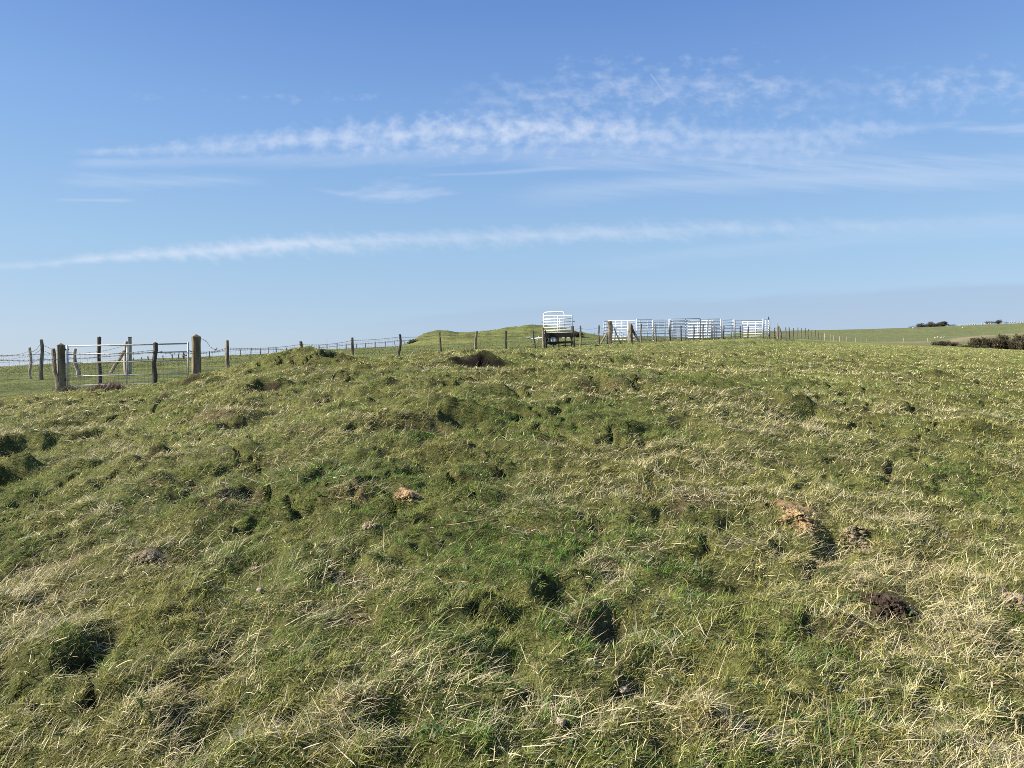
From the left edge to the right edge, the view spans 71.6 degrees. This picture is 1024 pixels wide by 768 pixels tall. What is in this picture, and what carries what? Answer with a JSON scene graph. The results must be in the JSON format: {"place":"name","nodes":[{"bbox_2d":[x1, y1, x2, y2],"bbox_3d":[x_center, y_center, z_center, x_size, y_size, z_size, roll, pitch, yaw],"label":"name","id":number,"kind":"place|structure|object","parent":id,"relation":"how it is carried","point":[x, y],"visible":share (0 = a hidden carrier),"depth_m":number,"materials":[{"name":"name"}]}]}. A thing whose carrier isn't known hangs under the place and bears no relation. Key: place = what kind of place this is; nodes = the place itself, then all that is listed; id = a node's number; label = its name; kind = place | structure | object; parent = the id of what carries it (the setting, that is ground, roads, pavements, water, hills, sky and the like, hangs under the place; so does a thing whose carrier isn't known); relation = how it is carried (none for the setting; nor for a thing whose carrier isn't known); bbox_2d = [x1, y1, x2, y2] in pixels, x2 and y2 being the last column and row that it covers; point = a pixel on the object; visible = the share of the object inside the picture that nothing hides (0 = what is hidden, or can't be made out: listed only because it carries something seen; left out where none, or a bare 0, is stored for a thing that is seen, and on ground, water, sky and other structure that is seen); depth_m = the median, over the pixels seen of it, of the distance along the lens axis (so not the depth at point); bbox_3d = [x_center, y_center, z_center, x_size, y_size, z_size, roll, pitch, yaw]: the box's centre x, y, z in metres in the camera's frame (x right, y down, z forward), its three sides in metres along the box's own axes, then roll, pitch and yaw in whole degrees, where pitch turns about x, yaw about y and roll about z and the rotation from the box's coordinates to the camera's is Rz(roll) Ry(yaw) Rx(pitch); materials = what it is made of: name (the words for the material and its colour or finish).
{"place":"outdoors","nodes":[
{"label":"outdoors","id":0,"kind":"place"},
{"bbox_2d":[0,323,1023,767],"bbox_3d":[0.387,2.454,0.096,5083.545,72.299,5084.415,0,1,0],"label":"ground","id":1,"kind":"structure","parent":0,"point":[922,337],"depth_m":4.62,"materials":[{"name":"green plant"}]},
{"bbox_2d":[57,343,65,387],"bbox_3d":[-12.818,-0.343,20.197,0.215,1.644,0.216,-1,1,-35],"label":"gate post","id":2,"kind":"object","parent":1,"relation":"on","point":[61,364],"visible":0.62,"depth_m":20.11,"materials":[{"name":"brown wood"}]},
{"bbox_2d":[64,342,190,385],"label":"metal gate","id":3,"kind":"structure","parent":2,"relation":"attached to","point":[68,375],"depth_m":20.24,"materials":[{"name":"metal"}]},
{"bbox_2d":[46,382,83,392],"bbox_3d":[-11.790,0.086,18.968,0.750,0.305,1.202,0,1,0],"label":"grass tussock","id":4,"kind":"object","parent":1,"relation":"on","point":[70,388],"depth_m":18.77,"materials":[{"name":"plant"}]},
{"bbox_2d":[0,336,131,382],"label":"wire fence","id":5,"kind":"object","parent":1,"relation":"on","point":[115,364],"visible":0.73,"depth_m":26.55,"materials":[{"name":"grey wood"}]},
{"bbox_2d":[83,379,128,391],"bbox_3d":[-9.992,0.078,17.641,1.259,0.487,1.248,0,1,-14],"label":"grass tussock","id":6,"kind":"object","parent":1,"relation":"on","point":[108,386],"depth_m":17.56,"materials":[{"name":"plant"}]},
{"bbox_2d":[130,552,167,566],"bbox_3d":[-2.129,1.029,4.170,0.263,0.077,0.101,0,1,0],"label":"soil heap","id":7,"kind":"object","parent":1,"relation":"on","point":[153,556],"visible":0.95,"depth_m":4.16,"materials":[{"name":"brown soil"}]},
{"bbox_2d":[191,334,200,373],"bbox_3d":[-9.016,-0.572,20.290,0.228,1.713,0.234,-1,1,-38],"label":"gate post","id":8,"kind":"object","parent":1,"relation":"on","point":[196,356],"visible":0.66,"depth_m":20.20,"materials":[{"name":"brown wood"}]},
{"bbox_2d":[248,562,259,571],"bbox_3d":[-1.494,1.062,4.119,0.063,0.046,0.077,-1,2,-42],"label":"soil heap","id":9,"kind":"object","parent":1,"relation":"on","point":[254,567],"visible":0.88,"depth_m":4.10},
{"bbox_2d":[133,341,404,360],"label":"wire fence","id":10,"kind":"object","parent":1,"relation":"on","point":[260,351],"visible":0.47,"depth_m":83.79,"materials":[{"name":"grey metal"}]},
{"bbox_2d":[0,330,541,393],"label":"wire fence","id":11,"kind":"object","parent":1,"relation":"on","point":[155,352],"visible":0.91,"depth_m":20.42,"materials":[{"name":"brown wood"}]},
{"bbox_2d":[360,521,380,530],"bbox_3d":[-0.892,0.882,4.413,0.131,0.050,0.089,1,1,30],"label":"soil heap","id":12,"kind":"object","parent":1,"relation":"on","point":[367,525],"visible":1,"depth_m":4.40,"materials":[{"name":"brown soil"}]},
{"bbox_2d":[0,324,810,373],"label":"field grass","id":13,"kind":"structure","parent":1,"relation":"on","point":[339,350],"depth_m":55.95,"materials":[{"name":"green plant"}]},
{"bbox_2d":[392,490,422,503],"bbox_3d":[-0.726,0.808,4.914,0.231,0.140,0.126,0,1,0],"label":"soil heap","id":14,"kind":"object","parent":1,"relation":"on","point":[408,493],"visible":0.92,"depth_m":4.91,"materials":[{"name":"beige soil"}]},
{"bbox_2d":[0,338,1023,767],"bbox_3d":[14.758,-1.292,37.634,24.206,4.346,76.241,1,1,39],"label":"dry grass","id":15,"kind":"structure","parent":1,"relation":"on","point":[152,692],"depth_m":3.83,"materials":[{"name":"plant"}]},
{"bbox_2d":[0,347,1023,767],"bbox_3d":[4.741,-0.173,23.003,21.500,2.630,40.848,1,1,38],"label":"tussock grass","id":16,"kind":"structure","parent":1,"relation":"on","point":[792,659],"depth_m":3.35,"materials":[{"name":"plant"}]},
{"bbox_2d":[0,360,1023,767],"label":"broadleaf weed","id":17,"kind":"object","parent":1,"relation":"on","point":[366,684],"visible":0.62,"depth_m":3.25,"materials":[{"name":"green plant"}]},
{"bbox_2d":[526,336,570,344],"bbox_3d":[2.320,-2.786,44.404,2.912,0.820,1.840,0,1,0],"label":"flatbed trailer","id":18,"kind":"object","parent":1,"relation":"on","point":[549,339],"visible":0.48,"depth_m":43.59,"materials":[{"name":"metal"}]},
{"bbox_2d":[543,311,564,331],"bbox_3d":[2.652,-3.859,44.934,1.518,1.481,0.084,1,1,26],"label":"cattle hurdle","id":19,"kind":"object","parent":18,"relation":"on","point":[554,317],"visible":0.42,"depth_m":44.91,"materials":[{"name":"white paint"}]},
{"bbox_2d":[543,315,572,332],"bbox_3d":[2.850,-3.681,43.911,1.987,1.165,0.084,1,1,26],"label":"cattle hurdle","id":20,"kind":"object","parent":18,"relation":"on","point":[557,324],"visible":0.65,"depth_m":43.89,"materials":[{"name":"white paint"}]},
{"bbox_2d":[542,326,574,347],"bbox_3d":[2.537,-2.406,39.036,1.834,1.574,0.931,0,1,0],"label":"wooden stile","id":21,"kind":"object","parent":1,"relation":"on","point":[545,335],"visible":0.81,"depth_m":38.78,"materials":[{"name":"brown wood"}]},
{"bbox_2d":[556,717,565,726],"bbox_3d":[0.178,1.222,2.570,0.038,0.029,0.037,0,1,0],"label":"stone","id":22,"kind":"object","parent":1,"relation":"on","point":[561,720],"visible":0.99,"depth_m":2.56,"materials":[{"name":"white stone"}]},
{"bbox_2d":[574,331,584,337],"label":"gorse bush","id":23,"kind":"object","parent":1,"relation":"on","point":[576,334],"visible":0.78,"depth_m":81.77,"materials":[{"name":"green plant"}]},
{"bbox_2d":[603,321,607,340],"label":"cattle hurdle","id":24,"kind":"object","parent":1,"relation":"on","point":[605,327],"visible":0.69,"depth_m":53.12,"materials":[{"name":"metal"}]},
{"bbox_2d":[608,320,635,340],"bbox_3d":[8.217,-4.018,53.231,2.358,1.643,0.074,1,1,38],"label":"cattle hurdle","id":25,"kind":"object","parent":1,"relation":"on","point":[621,331],"visible":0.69,"depth_m":53.17,"materials":[{"name":"white paint"}]},
{"bbox_2d":[618,685,628,693],"bbox_3d":[0.440,1.210,2.814,0.043,0.020,0.055,0,1,0],"label":"stone","id":26,"kind":"object","parent":1,"relation":"on","point":[622,690],"visible":0.96,"depth_m":2.80,"materials":[{"name":"white stone"}]},
{"bbox_2d":[637,319,652,339],"bbox_3d":[10.377,-4.232,55.428,0.060,1.833,3.568,1,1,31],"label":"cattle hurdle","id":27,"kind":"object","parent":1,"relation":"on","point":[644,325],"visible":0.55,"depth_m":55.39,"materials":[{"name":"metal"}]},
{"bbox_2d":[653,320,664,339],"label":"cattle hurdle","id":28,"kind":"object","parent":1,"relation":"on","point":[658,333],"visible":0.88,"depth_m":56.33,"materials":[{"name":"metal"}]},
{"bbox_2d":[647,321,674,338],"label":"cattle hurdle","id":29,"kind":"object","parent":1,"relation":"on","point":[656,327],"visible":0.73,"depth_m":66.12,"materials":[{"name":"metal"}]},
{"bbox_2d":[672,320,689,337],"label":"cattle hurdle","id":30,"kind":"object","parent":1,"relation":"on","point":[678,326],"visible":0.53,"depth_m":63.85,"materials":[{"name":"metal"}]},
{"bbox_2d":[670,318,699,339],"bbox_3d":[13.775,-4.367,56.425,2.821,1.780,0.068,0,1,-21],"label":"cattle hurdle","id":31,"kind":"object","parent":1,"relation":"on","point":[685,321],"visible":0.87,"depth_m":56.41,"materials":[{"name":"metal"}]},
{"bbox_2d":[688,322,699,337],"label":"cattle hurdle","id":32,"kind":"object","parent":1,"relation":"on","point":[697,326],"visible":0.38,"depth_m":59.83,"materials":[{"name":"white paint"}]},
{"bbox_2d":[701,320,711,338],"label":"cattle hurdle","id":33,"kind":"object","parent":1,"relation":"on","point":[706,329],"visible":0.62,"depth_m":60.93,"materials":[{"name":"white paint"}]},
{"bbox_2d":[700,319,719,338],"bbox_3d":[16.089,-4.448,57.423,2.282,1.738,0.068,-1,1,-27],"label":"cattle hurdle","id":34,"kind":"object","parent":1,"relation":"on","point":[708,324],"visible":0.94,"depth_m":57.27,"materials":[{"name":"metal"}]},
{"bbox_2d":[712,320,719,338],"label":"cattle hurdle","id":35,"kind":"object","parent":1,"relation":"on","point":[716,328],"visible":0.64,"depth_m":62.33,"materials":[{"name":"metal"}]},
{"bbox_2d":[720,319,721,338],"bbox_3d":[16.964,-4.402,57.519,0.156,1.767,0.085,0,1,9],"label":"pen upright","id":36,"kind":"object","parent":1,"relation":"on","point":[720,328],"visible":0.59,"depth_m":57.52,"materials":[{"name":"white paint"}]},
{"bbox_2d":[722,320,732,338],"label":"cattle hurdle","id":37,"kind":"object","parent":1,"relation":"on","point":[725,328],"visible":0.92,"depth_m":59.29,"materials":[{"name":"metal"}]},
{"bbox_2d":[734,320,762,337],"bbox_3d":[20.889,-4.860,62.666,3.405,1.665,0.060,-1,1,-27],"label":"cattle hurdle","id":38,"kind":"object","parent":1,"relation":"on","point":[735,331],"visible":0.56,"depth_m":62.18,"materials":[{"name":"metal"}]},
{"bbox_2d":[576,321,927,345],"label":"wire fence","id":39,"kind":"object","parent":1,"relation":"on","point":[609,332],"visible":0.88,"depth_m":52.81,"materials":[{"name":"brown wood"}]},
{"bbox_2d":[742,321,762,337],"bbox_3d":[20.761,-4.742,61.318,0.074,1.480,2.048,-1,1,-36],"label":"cattle hurdle","id":40,"kind":"object","parent":1,"relation":"on","point":[751,328],"visible":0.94,"depth_m":61.27,"materials":[{"name":"white paint"}]},
{"bbox_2d":[763,319,768,336],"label":"cattle hurdle","id":41,"kind":"object","parent":1,"relation":"on","point":[765,326],"visible":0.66,"depth_m":63.29,"materials":[{"name":"white paint"}]},
{"bbox_2d":[776,505,822,537],"bbox_3d":[1.860,0.915,4.675,0.296,0.201,0.257,0,1,0],"label":"soil heap","id":42,"kind":"object","parent":1,"relation":"on","point":[793,512],"visible":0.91,"depth_m":4.63,"materials":[{"name":"brown soil"}]},
{"bbox_2d":[795,522,814,537],"bbox_3d":[1.872,0.964,4.540,0.134,0.159,0.111,0,1,0],"label":"soil heap","id":43,"kind":"object","parent":1,"relation":"on","point":[804,524],"visible":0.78,"depth_m":4.52,"materials":[{"name":"brown soil"}]},
{"bbox_2d":[832,525,871,552],"bbox_3d":[2.178,1.014,4.551,0.290,0.198,0.196,0,1,0],"label":"soil heap","id":44,"kind":"object","parent":1,"relation":"on","point":[859,541],"visible":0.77,"depth_m":4.55,"materials":[{"name":"brown soil"}]},
{"bbox_2d":[850,592,924,624],"bbox_3d":[1.895,1.129,3.542,0.365,0.132,0.198,0,1,17],"label":"molehill","id":45,"kind":"object","parent":1,"relation":"on","point":[885,600],"visible":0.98,"depth_m":3.54,"materials":[{"name":"soil"}]},
{"bbox_2d":[916,323,927,326],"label":"thorn tree","id":46,"kind":"object","parent":1,"relation":"on","point":[922,325],"visible":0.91,"depth_m":397.15,"materials":[{"name":"green plant"}]},
{"bbox_2d":[927,321,934,326],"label":"thorn tree","id":47,"kind":"object","parent":1,"relation":"on","point":[930,324],"visible":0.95,"depth_m":398.66,"materials":[{"name":"green plant"}]},
{"bbox_2d":[930,340,950,345],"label":"gorse bush","id":48,"kind":"object","parent":1,"relation":"on","point":[943,343],"visible":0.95,"depth_m":149.44,"materials":[{"name":"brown plant"}]},
{"bbox_2d":[932,321,948,326],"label":"thorn tree","id":49,"kind":"object","parent":1,"relation":"on","point":[942,323],"visible":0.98,"depth_m":396.75,"materials":[{"name":"green plant"}]},
{"bbox_2d":[959,344,989,347],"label":"bramble","id":50,"kind":"object","parent":1,"relation":"on","point":[977,346],"visible":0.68,"depth_m":134.67,"materials":[{"name":"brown plant"}]},
{"bbox_2d":[967,336,995,347],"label":"gorse bush","id":51,"kind":"object","parent":1,"relation":"on","point":[982,341],"visible":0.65,"depth_m":159.37,"materials":[{"name":"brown plant"}]},
{"bbox_2d":[991,339,1009,348],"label":"gorse bush","id":52,"kind":"object","parent":1,"relation":"on","point":[1002,344],"visible":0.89,"depth_m":149.52,"materials":[{"name":"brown plant"}]},
{"bbox_2d":[996,334,1011,340],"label":"gorse bush","id":53,"kind":"object","parent":1,"relation":"on","point":[1001,337],"visible":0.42,"depth_m":204.91,"materials":[{"name":"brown plant"}]},
{"bbox_2d":[995,591,1023,611],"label":"molehill","id":54,"kind":"object","parent":1,"relation":"on","point":[1019,597],"visible":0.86,"depth_m":3.66,"materials":[{"name":"grey soil"}]},
{"bbox_2d":[1009,339,1023,349],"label":"gorse bush","id":55,"kind":"object","parent":1,"relation":"on","point":[1019,345],"visible":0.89,"depth_m":147.95,"materials":[{"name":"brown plant"}]},
{"bbox_2d":[1011,334,1023,341],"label":"gorse bush","id":56,"kind":"object","parent":1,"relation":"on","point":[1016,338],"visible":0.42,"depth_m":199.69,"materials":[{"name":"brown plant"}]},
{"bbox_2d":[0,0,1023,366],"label":"sky","id":57,"kind":"structure","parent":0,"point":[263,174],"materials":[{"name":"blue"}]}
]}

